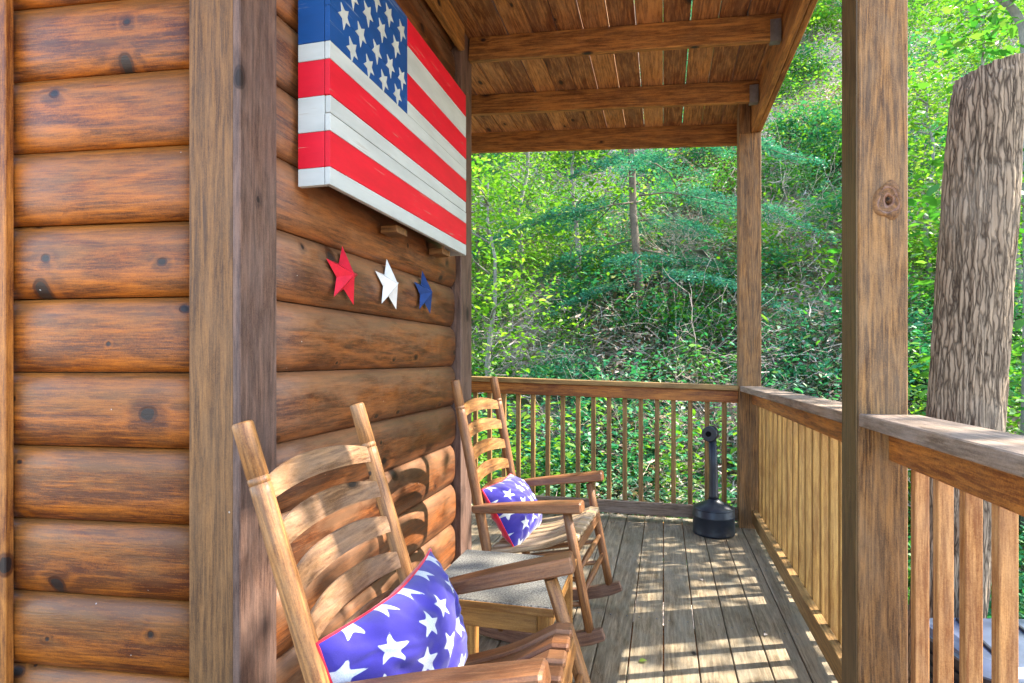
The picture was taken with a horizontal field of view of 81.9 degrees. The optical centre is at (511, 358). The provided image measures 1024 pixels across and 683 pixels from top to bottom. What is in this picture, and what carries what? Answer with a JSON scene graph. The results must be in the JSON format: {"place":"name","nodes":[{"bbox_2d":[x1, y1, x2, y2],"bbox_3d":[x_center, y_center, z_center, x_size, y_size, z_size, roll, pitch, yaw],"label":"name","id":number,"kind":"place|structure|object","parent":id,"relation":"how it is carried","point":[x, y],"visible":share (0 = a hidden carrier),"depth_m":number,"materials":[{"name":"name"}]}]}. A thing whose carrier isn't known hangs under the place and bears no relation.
{"place":"outdoors","nodes":[
{"label":"outdoors","id":0,"kind":"place"},
{"bbox_2d":[471,0,1023,682],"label":"hillside","id":1,"kind":"structure","parent":0,"point":[531,316],"depth_m":10.58,"materials":[{"name":"green plant"}]},
{"bbox_2d":[0,0,470,682],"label":"log cabin","id":2,"kind":"object","parent":1,"relation":"on","point":[174,238],"visible":0.69,"depth_m":1.78,"materials":[{"name":"brown wood"}]},
{"bbox_2d":[327,246,357,304],"bbox_3d":[-0.600,-0.314,2.172,0.048,0.216,0.219,-6,-2,14],"label":"barn star","id":3,"kind":"object","parent":2,"relation":"attached to","point":[345,274],"visible":1,"depth_m":2.15,"materials":[{"name":"red metal"}]},
{"bbox_2d":[298,0,465,257],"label":"wooden flag sign","id":4,"kind":"object","parent":2,"relation":"attached to","point":[382,112],"visible":1,"depth_m":2.21,"materials":[{"name":"white paint"}]},
{"bbox_2d":[376,260,397,307],"bbox_3d":[-0.509,-0.326,2.525,0.048,0.216,0.220,-6,-2,14],"label":"barn star","id":5,"kind":"object","parent":2,"relation":"attached to","point":[389,282],"visible":1,"depth_m":2.50,"materials":[{"name":"white metal"}]},
{"bbox_2d":[414,271,431,311],"bbox_3d":[-0.413,-0.335,2.901,0.047,0.211,0.216,-6,-2,14],"label":"barn star","id":6,"kind":"object","parent":2,"relation":"attached to","point":[424,289],"visible":1,"depth_m":2.88,"materials":[{"name":"blue metal"}]},
{"bbox_2d":[425,0,817,153],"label":"porch roof","id":7,"kind":"structure","parent":2,"relation":"attached to","point":[555,75],"depth_m":3.73,"materials":[{"name":"brown wood"}]},
{"bbox_2d":[620,522,699,675],"bbox_3d":[-0.823,1.341,1.894,3.965,0.218,6.060,0,0,14],"label":"deck framing","id":8,"kind":"object","parent":2,"relation":"attached to","point":[663,600],"depth_m":3.43,"materials":[{"name":"brown wood"}]},
{"bbox_2d":[465,505,837,682],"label":"porch deck","id":9,"kind":"structure","parent":8,"relation":"on","point":[741,600],"depth_m":2.79,"materials":[{"name":"wood"}]},
{"bbox_2d":[231,402,590,682],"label":"rocking chair","id":10,"kind":"object","parent":9,"relation":"on","point":[552,653],"visible":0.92,"depth_m":1.38,"materials":[{"name":"brown wood"}]},
{"bbox_2d":[316,548,467,682],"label":"throw pillow","id":11,"kind":"object","parent":10,"relation":"on","point":[412,622],"visible":0.92,"depth_m":1.26,"materials":[{"name":"blue fabric"}]},
{"bbox_2d":[445,549,576,682],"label":"side table","id":12,"kind":"object","parent":9,"relation":"on","point":[524,607],"visible":0.41,"depth_m":1.74,"materials":[{"name":"beige stone"}]},
{"bbox_2d":[451,376,621,646],"bbox_3d":[-0.023,0.653,2.759,0.832,1.160,0.614,-12,-4,17],"label":"rocking chair","id":13,"kind":"object","parent":9,"relation":"on","point":[576,524],"visible":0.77,"depth_m":2.55,"materials":[{"name":"brown wood"}]},
{"bbox_2d":[481,473,541,546],"bbox_3d":[0.020,0.686,2.734,0.178,0.296,0.426,-33,-10,14],"label":"throw pillow","id":14,"kind":"object","parent":13,"relation":"on","point":[516,529],"visible":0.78,"depth_m":2.59,"materials":[{"name":"blue fabric"}]},
{"bbox_2d":[471,376,738,520],"bbox_3d":[-0.123,0.635,4.713,3.622,1.070,0.140,0,0,14],"label":"porch railing","id":15,"kind":"object","parent":9,"relation":"on","point":[707,394],"visible":0.41,"depth_m":4.46,"materials":[{"name":"brown wood"}]},
{"bbox_2d":[692,426,734,538],"bbox_3d":[1.387,0.831,4.058,0.281,0.737,0.281,0,0,28],"label":"cigarette receptacle","id":16,"kind":"object","parent":9,"relation":"on","point":[713,516],"visible":1,"depth_m":3.99,"materials":[{"name":"black plastic"}]},
{"bbox_2d":[737,104,760,528],"bbox_3d":[1.702,-0.110,4.240,0.146,3.420,0.140,0,0,14],"label":"porch post","id":17,"kind":"object","parent":9,"relation":"on","point":[748,258],"visible":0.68,"depth_m":4.18,"materials":[{"name":"brown wood"}]},
{"bbox_2d":[740,386,841,682],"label":"porch railing","id":18,"kind":"object","parent":9,"relation":"on","point":[797,520],"visible":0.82,"depth_m":2.75,"materials":[{"name":"brown wood"}]},
{"bbox_2d":[842,0,907,682],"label":"porch post","id":19,"kind":"object","parent":9,"relation":"on","point":[874,325],"visible":1,"depth_m":1.65,"materials":[{"name":"brown wood"}]},
{"bbox_2d":[859,414,1023,682],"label":"porch railing","id":20,"kind":"object","parent":19,"relation":"attached to","point":[976,466],"visible":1,"depth_m":1.29,"materials":[{"name":"orange wood"}]},
{"bbox_2d":[471,334,518,376],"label":"leafy shrub","id":21,"kind":"object","parent":1,"relation":"on","point":[480,365],"visible":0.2,"depth_m":9.14,"materials":[{"name":"green plant"}]},
{"bbox_2d":[471,153,534,302],"bbox_3d":[-0.842,-4.034,11.546,2.622,6.393,3.062,0,0,-1],"label":"broadleaf tree","id":22,"kind":"object","parent":1,"relation":"on","point":[505,244],"visible":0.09,"depth_m":11.41,"materials":[{"name":"green plant"}]},
{"bbox_2d":[471,287,534,324],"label":"leafy shrub","id":23,"kind":"object","parent":1,"relation":"on","point":[478,301],"visible":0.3,"depth_m":10.55,"materials":[{"name":"green plant"}]},
{"bbox_2d":[471,153,536,291],"bbox_3d":[-1.139,-2.655,11.071,4.189,4.733,3.907,0,0,-22],"label":"broadleaf tree","id":24,"kind":"object","parent":1,"relation":"on","point":[474,250],"visible":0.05,"depth_m":11.24,"materials":[{"name":"green plant"}]},
{"bbox_2d":[471,402,542,455],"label":"leafy shrub","id":25,"kind":"object","parent":1,"relation":"on","point":[514,426],"visible":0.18,"depth_m":7.74,"materials":[{"name":"green plant"}]},
{"bbox_2d":[472,163,544,216],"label":"leafy shrub","id":26,"kind":"object","parent":1,"relation":"on","point":[509,186],"visible":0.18,"depth_m":14.41,"materials":[{"name":"green plant"}]},
{"bbox_2d":[471,360,551,417],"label":"leafy shrub","id":27,"kind":"object","parent":1,"relation":"on","point":[494,375],"visible":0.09,"depth_m":8.34,"materials":[{"name":"green plant"}]},
{"bbox_2d":[479,456,585,497],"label":"leafy shrub","id":28,"kind":"object","parent":1,"relation":"on","point":[493,477],"visible":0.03,"depth_m":6.68,"materials":[{"name":"green plant"}]},
{"bbox_2d":[512,236,574,284],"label":"leafy shrub","id":29,"kind":"object","parent":1,"relation":"on","point":[537,259],"visible":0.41,"depth_m":11.29,"materials":[{"name":"green plant"}]},
{"bbox_2d":[471,152,624,413],"bbox_3d":[-0.222,-0.875,8.502,3.685,4.252,3.543,0,0,-18],"label":"broadleaf tree","id":30,"kind":"object","parent":1,"relation":"on","point":[490,344],"visible":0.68,"depth_m":8.24,"materials":[{"name":"green plant"}]},
{"bbox_2d":[524,302,592,335],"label":"leafy shrub","id":31,"kind":"object","parent":1,"relation":"on","point":[554,317],"visible":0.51,"depth_m":9.82,"materials":[{"name":"green plant"}]},
{"bbox_2d":[471,150,649,289],"bbox_3d":[0.080,-4.344,11.373,4.735,6.630,4.822,0,0,20],"label":"broadleaf tree","id":32,"kind":"object","parent":1,"relation":"on","point":[493,161],"visible":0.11,"depth_m":11.45,"materials":[{"name":"green plant"}]},
{"bbox_2d":[516,338,621,406],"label":"leafy shrub","id":33,"kind":"object","parent":1,"relation":"on","point":[543,372],"visible":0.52,"depth_m":8.21,"materials":[{"name":"green plant"}]},
{"bbox_2d":[525,195,615,246],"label":"leafy shrub","id":34,"kind":"object","parent":1,"relation":"on","point":[568,225],"visible":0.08,"depth_m":12.38,"materials":[{"name":"green plant"}]},
{"bbox_2d":[538,150,616,178],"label":"leafy shrub","id":35,"kind":"object","parent":1,"relation":"on","point":[582,152],"visible":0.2,"depth_m":15.38,"materials":[{"name":"green plant"}]},
{"bbox_2d":[471,115,684,307],"bbox_3d":[0.997,-2.820,10.450,4.094,4.493,3.937,0,0,18],"label":"broadleaf tree","id":36,"kind":"object","parent":1,"relation":"on","point":[577,241],"visible":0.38,"depth_m":10.20,"materials":[{"name":"green plant"}]},
{"bbox_2d":[527,254,655,323],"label":"leafy shrub","id":37,"kind":"object","parent":1,"relation":"on","point":[577,281],"visible":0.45,"depth_m":9.67,"materials":[{"name":"green plant"}]},
{"bbox_2d":[554,247,633,284],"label":"leafy shrub","id":38,"kind":"object","parent":1,"relation":"on","point":[577,270],"visible":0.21,"depth_m":10.54,"materials":[{"name":"green plant"}]},
{"bbox_2d":[561,231,630,274],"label":"leafy shrub","id":39,"kind":"object","parent":1,"relation":"on","point":[605,238],"visible":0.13,"depth_m":10.92,"materials":[{"name":"green plant"}]},
{"bbox_2d":[515,405,704,500],"bbox_3d":[1.054,1.155,6.814,2.191,1.306,2.469,0,0,31],"label":"leafy shrub","id":40,"kind":"object","parent":1,"relation":"on","point":[586,435],"visible":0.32,"depth_m":6.62,"materials":[{"name":"green plant"}]},
{"bbox_2d":[550,347,701,441],"bbox_3d":[1.354,0.485,7.695,2.340,1.280,2.077,0,0,-21],"label":"leafy shrub","id":41,"kind":"object","parent":1,"relation":"on","point":[583,400],"visible":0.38,"depth_m":7.46,"materials":[{"name":"green plant"}]},
{"bbox_2d":[528,335,731,483],"bbox_3d":[1.356,0.656,7.372,2.921,2.030,2.781,0,0,-27],"label":"brush pile","id":42,"kind":"object","parent":1,"relation":"on","point":[618,424],"visible":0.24,"depth_m":7.12,"materials":[{"name":"green plant"}]},
{"bbox_2d":[587,279,719,351],"bbox_3d":[2.126,-0.644,9.097,2.160,1.093,1.916,0,0,17],"label":"leafy shrub","id":43,"kind":"object","parent":1,"relation":"on","point":[644,307],"visible":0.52,"depth_m":8.75,"materials":[{"name":"green plant"}]},
{"bbox_2d":[619,148,687,185],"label":"leafy shrub","id":44,"kind":"object","parent":1,"relation":"on","point":[664,163],"visible":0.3,"depth_m":13.78,"materials":[{"name":"green plant"}]},
{"bbox_2d":[472,0,840,337],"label":"hemlock tree","id":45,"kind":"object","parent":1,"relation":"on","point":[632,160],"visible":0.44,"depth_m":9.13,"materials":[{"name":"green plant"}]},
{"bbox_2d":[625,241,713,297],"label":"leafy shrub","id":46,"kind":"object","parent":1,"relation":"on","point":[661,264],"visible":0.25,"depth_m":9.91,"materials":[{"name":"green plant"}]},
{"bbox_2d":[618,461,720,517],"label":"leafy shrub","id":47,"kind":"object","parent":1,"relation":"on","point":[665,491],"visible":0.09,"depth_m":6.32,"materials":[{"name":"green plant"}]},
{"bbox_2d":[534,254,814,377],"bbox_3d":[2.606,-0.553,8.726,4.361,2.420,3.959,0,0,-37],"label":"brush pile","id":48,"kind":"object","parent":1,"relation":"on","point":[687,332],"visible":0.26,"depth_m":8.20,"materials":[{"name":"green plant"}]},
{"bbox_2d":[625,168,730,218],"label":"leafy shrub","id":49,"kind":"object","parent":1,"relation":"on","point":[674,201],"visible":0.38,"depth_m":12.24,"materials":[{"name":"green plant"}]},
{"bbox_2d":[538,103,841,560],"bbox_3d":[4.029,-1.879,9.386,7.243,8.050,8.357,0,0,3],"label":"ferny cover","id":50,"kind":"object","parent":1,"relation":"on","point":[665,498],"visible":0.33,"depth_m":8.95,"materials":[{"name":"green plant"}]},
{"bbox_2d":[612,279,768,350],"bbox_3d":[2.600,-0.623,8.786,2.185,1.165,2.371,0,0,17],"label":"leafy shrub","id":51,"kind":"object","parent":1,"relation":"on","point":[686,316],"visible":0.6,"depth_m":8.51,"materials":[{"name":"green plant"}]},
{"bbox_2d":[626,329,765,383],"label":"leafy shrub","id":52,"kind":"object","parent":1,"relation":"on","point":[684,350],"visible":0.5,"depth_m":7.86,"materials":[{"name":"green plant"}]},
{"bbox_2d":[674,146,736,172],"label":"leafy shrub","id":53,"kind":"object","parent":1,"relation":"on","point":[694,154],"visible":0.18,"depth_m":13.54,"materials":[{"name":"green plant"}]},
{"bbox_2d":[586,165,828,284],"bbox_3d":[3.360,-2.087,10.374,3.959,2.301,4.361,0,0,42],"label":"tree","id":54,"kind":"object","parent":1,"relation":"on","point":[714,243],"visible":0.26,"depth_m":10.05,"materials":[{"name":"green plant"}]},
{"bbox_2d":[587,86,841,566],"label":"dead fronds","id":55,"kind":"object","parent":1,"relation":"on","point":[821,313],"visible":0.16,"depth_m":8.49,"materials":[{"name":"brown plant"}]},
{"bbox_2d":[669,263,783,311],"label":"leafy shrub","id":56,"kind":"object","parent":1,"relation":"on","point":[692,289],"visible":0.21,"depth_m":9.23,"materials":[{"name":"green plant"}]},
{"bbox_2d":[620,334,841,443],"bbox_3d":[2.678,0.505,7.130,3.246,2.056,3.090,0,0,-39],"label":"brush pile","id":57,"kind":"object","parent":1,"relation":"on","point":[669,423],"visible":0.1,"depth_m":7.01,"materials":[{"name":"green plant"}]},
{"bbox_2d":[688,146,783,181],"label":"leafy shrub","id":58,"kind":"object","parent":1,"relation":"on","point":[733,163],"visible":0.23,"depth_m":12.51,"materials":[{"name":"green plant"}]},
{"bbox_2d":[683,161,790,207],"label":"leafy shrub","id":59,"kind":"object","parent":1,"relation":"on","point":[726,183],"visible":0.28,"depth_m":11.95,"materials":[{"name":"green plant"}]},
{"bbox_2d":[471,1,1021,551],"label":"dry stems","id":60,"kind":"object","parent":1,"relation":"on","point":[551,347],"visible":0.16,"depth_m":8.90,"materials":[{"name":"plant"}]},
{"bbox_2d":[682,214,810,263],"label":"leafy shrub","id":61,"kind":"object","parent":1,"relation":"on","point":[732,222],"visible":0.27,"depth_m":10.31,"materials":[{"name":"green plant"}]},
{"bbox_2d":[471,0,1022,559],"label":"ground cover","id":62,"kind":"object","parent":1,"relation":"on","point":[715,252],"visible":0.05,"depth_m":10.64,"materials":[{"name":"green plant"}]},
{"bbox_2d":[471,0,1022,550],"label":"fallen leaves","id":63,"kind":"object","parent":1,"relation":"on","point":[677,270],"visible":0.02,"depth_m":10.29,"materials":[{"name":"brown plant"}]},
{"bbox_2d":[471,0,1023,568],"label":"understory leaves","id":64,"kind":"object","parent":1,"relation":"on","point":[699,430],"visible":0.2,"depth_m":9.17,"materials":[{"name":"green plant"}]},
{"bbox_2d":[471,0,1023,521],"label":"bluish understory","id":65,"kind":"object","parent":1,"relation":"on","point":[683,418],"visible":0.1,"depth_m":7.67,"materials":[{"name":"green plant"}]},
{"bbox_2d":[685,3,840,81],"bbox_3d":[6.342,-9.003,15.977,4.724,5.345,4.913,0,0,-42],"label":"broadleaf tree","id":66,"kind":"object","parent":1,"relation":"on","point":[831,39],"visible":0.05,"depth_m":14.91,"materials":[{"name":"green plant"}]},
{"bbox_2d":[700,236,841,285],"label":"leafy shrub","id":67,"kind":"object","parent":1,"relation":"on","point":[777,253],"visible":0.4,"depth_m":9.48,"materials":[{"name":"green plant"}]},
{"bbox_2d":[718,313,824,368],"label":"leafy shrub","id":68,"kind":"object","parent":1,"relation":"on","point":[790,338],"visible":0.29,"depth_m":7.84,"materials":[{"name":"green plant"}]},
{"bbox_2d":[775,71,808,103],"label":"leafy shrub","id":69,"kind":"object","parent":1,"relation":"on","point":[785,86],"visible":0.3,"depth_m":15.35,"materials":[{"name":"green plant"}]},
{"bbox_2d":[761,162,837,203],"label":"leafy shrub","id":70,"kind":"object","parent":1,"relation":"on","point":[819,180],"visible":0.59,"depth_m":11.61,"materials":[{"name":"green plant"}]},
{"bbox_2d":[761,337,841,394],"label":"leafy shrub","id":71,"kind":"object","parent":1,"relation":"on","point":[804,369],"visible":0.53,"depth_m":7.41,"materials":[{"name":"green plant"}]},
{"bbox_2d":[763,92,841,147],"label":"leafy shrub","id":72,"kind":"object","parent":1,"relation":"on","point":[794,121],"visible":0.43,"depth_m":13.24,"materials":[{"name":"green plant"}]},
{"bbox_2d":[680,259,931,384],"bbox_3d":[3.749,-0.530,8.179,3.997,2.216,3.629,0,0,38],"label":"brush pile","id":73,"kind":"object","parent":1,"relation":"on","point":[791,331],"visible":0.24,"depth_m":7.89,"materials":[{"name":"green plant"}]},
{"bbox_2d":[781,96,841,164],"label":"leafy shrub","id":74,"kind":"object","parent":1,"relation":"on","point":[807,143],"visible":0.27,"depth_m":12.24,"materials":[{"name":"green plant"}]},
{"bbox_2d":[784,48,839,81],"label":"leafy shrub","id":75,"kind":"object","parent":1,"relation":"on","point":[811,69],"visible":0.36,"depth_m":15.97,"materials":[{"name":"green plant"}]},
{"bbox_2d":[788,35,835,81],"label":"leafy shrub","id":76,"kind":"object","parent":1,"relation":"on","point":[803,57],"visible":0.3,"depth_m":16.11,"materials":[{"name":"green plant"}]},
{"bbox_2d":[801,0,837,41],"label":"leafy shrub","id":77,"kind":"object","parent":1,"relation":"on","point":[820,21],"visible":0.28,"depth_m":18.52,"materials":[{"name":"green plant"}]},
{"bbox_2d":[716,115,927,246],"bbox_3d":[5.527,-2.624,10.781,4.219,2.984,4.018,0,0,-12],"label":"leafy shrub","id":78,"kind":"object","parent":1,"relation":"on","point":[790,229],"visible":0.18,"depth_m":10.00,"materials":[{"name":"green plant"}]},
{"bbox_2d":[804,1,841,38],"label":"leafy shrub","id":79,"kind":"object","parent":1,"relation":"on","point":[837,23],"visible":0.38,"depth_m":18.66,"materials":[{"name":"green plant"}]},
{"bbox_2d":[805,127,841,172],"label":"leafy shrub","id":80,"kind":"object","parent":1,"relation":"on","point":[832,146],"visible":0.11,"depth_m":11.97,"materials":[{"name":"green plant"}]},
{"bbox_2d":[782,136,913,185],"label":"leafy shrub","id":81,"kind":"object","parent":1,"relation":"on","point":[837,157],"visible":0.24,"depth_m":11.75,"materials":[{"name":"green plant"}]},
{"bbox_2d":[774,275,932,357],"bbox_3d":[4.700,-0.521,7.992,2.545,1.302,2.258,0,0,19],"label":"leafy shrub","id":82,"kind":"object","parent":1,"relation":"on","point":[921,319],"visible":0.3,"depth_m":7.74,"materials":[{"name":"green plant"}]},
{"bbox_2d":[790,177,917,238],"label":"leafy shrub","id":83,"kind":"object","parent":1,"relation":"on","point":[833,208],"visible":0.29,"depth_m":10.14,"materials":[{"name":"green plant"}]},
{"bbox_2d":[803,0,919,41],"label":"broadleaf tree","id":84,"kind":"object","parent":1,"relation":"on","point":[830,2],"visible":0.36,"depth_m":17.70,"materials":[{"name":"green plant"}]},
{"bbox_2d":[810,262,934,330],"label":"leafy shrub","id":85,"kind":"object","parent":1,"relation":"on","point":[924,295],"visible":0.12,"depth_m":8.09,"materials":[{"name":"green plant"}]},
{"bbox_2d":[825,223,936,280],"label":"leafy shrub","id":86,"kind":"object","parent":1,"relation":"on","point":[917,243],"visible":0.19,"depth_m":8.84,"materials":[{"name":"green plant"}]},
{"bbox_2d":[831,318,931,401],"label":"leafy shrub","id":87,"kind":"object","parent":1,"relation":"on","point":[915,355],"visible":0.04,"depth_m":7.08,"materials":[{"name":"green plant"}]},
{"bbox_2d":[761,0,1023,434],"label":"broadleaf tree","id":88,"kind":"object","parent":1,"relation":"on","point":[929,198],"visible":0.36,"depth_m":4.97,"materials":[{"name":"green plant"}]},
{"bbox_2d":[824,44,1021,284],"bbox_3d":[6.481,-2.751,8.982,3.149,3.758,3.275,0,0,-40],"label":"broadleaf tree","id":89,"kind":"object","parent":1,"relation":"on","point":[921,102],"visible":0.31,"depth_m":8.96,"materials":[{"name":"green plant"}]},
{"bbox_2d":[824,329,1021,414],"bbox_3d":[4.787,0.228,7.005,2.089,1.306,2.354,0,0,-45],"label":"leafy shrub","id":90,"kind":"object","parent":1,"relation":"on","point":[923,350],"visible":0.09,"depth_m":6.62,"materials":[{"name":"green plant"}]},
{"bbox_2d":[908,0,943,42],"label":"leafy shrub","id":91,"kind":"object","parent":1,"relation":"on","point":[915,20],"visible":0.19,"depth_m":16.50,"materials":[{"name":"green plant"}]},
{"bbox_2d":[908,145,943,188],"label":"leafy shrub","id":92,"kind":"object","parent":1,"relation":"on","point":[909,167],"visible":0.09,"depth_m":10.88,"materials":[{"name":"green plant"}]},
{"bbox_2d":[908,105,947,164],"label":"leafy shrub","id":93,"kind":"object","parent":1,"relation":"on","point":[935,140],"visible":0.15,"depth_m":11.36,"materials":[{"name":"green plant"}]},
{"bbox_2d":[908,21,967,68],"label":"leafy shrub","id":94,"kind":"object","parent":1,"relation":"on","point":[920,45],"visible":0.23,"depth_m":15.19,"materials":[{"name":"green plant"}]},
{"bbox_2d":[908,349,1021,401],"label":"leafy shrub","id":95,"kind":"object","parent":1,"relation":"on","point":[1010,376],"visible":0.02,"depth_m":6.91,"materials":[{"name":"green plant"}]},
{"bbox_2d":[908,115,1022,334],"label":"broadleaf tree","id":96,"kind":"object","parent":1,"relation":"on","point":[1019,269],"visible":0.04,"depth_m":7.79,"materials":[{"name":"green plant"}]},
{"bbox_2d":[908,0,1023,204],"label":"broadleaf tree","id":97,"kind":"object","parent":1,"relation":"on","point":[962,29],"visible":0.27,"depth_m":9.98,"materials":[{"name":"green plant"}]},
{"bbox_2d":[908,551,1023,618],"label":"leafy shrub","id":98,"kind":"object","parent":1,"relation":"on","point":[1021,586],"visible":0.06,"depth_m":4.01,"materials":[{"name":"green plant"}]},
{"bbox_2d":[908,52,1023,682],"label":"tree snag","id":99,"kind":"object","parent":1,"relation":"on","point":[973,313],"visible":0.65,"depth_m":2.78,"materials":[{"name":"brown plant"}]},
{"bbox_2d":[917,320,1021,409],"bbox_3d":[5.996,0.039,6.892,2.566,1.235,2.364,0,0,3],"label":"leafy shrub","id":100,"kind":"object","parent":1,"relation":"on","point":[1016,358],"visible":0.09,"depth_m":6.64,"materials":[{"name":"green plant"}]},
{"bbox_2d":[916,0,1022,68],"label":"broadleaf tree","id":101,"kind":"object","parent":1,"relation":"on","point":[998,36],"visible":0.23,"depth_m":12.89,"materials":[{"name":"green plant"}]},
{"bbox_2d":[928,273,1022,333],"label":"leafy shrub","id":102,"kind":"object","parent":1,"relation":"on","point":[1017,288],"visible":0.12,"depth_m":7.51,"materials":[{"name":"green plant"}]},
{"bbox_2d":[929,618,1023,682],"bbox_3d":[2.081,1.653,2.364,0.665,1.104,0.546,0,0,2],"label":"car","id":103,"kind":"object","parent":1,"relation":"on","point":[986,650],"visible":0.18,"depth_m":2.37,"materials":[{"name":"metal"}]},
{"bbox_2d":[996,0,1023,566],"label":"bent tree","id":104,"kind":"object","parent":1,"relation":"on","point":[1013,10],"visible":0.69,"depth_m":5.20,"materials":[{"name":"green plant"}]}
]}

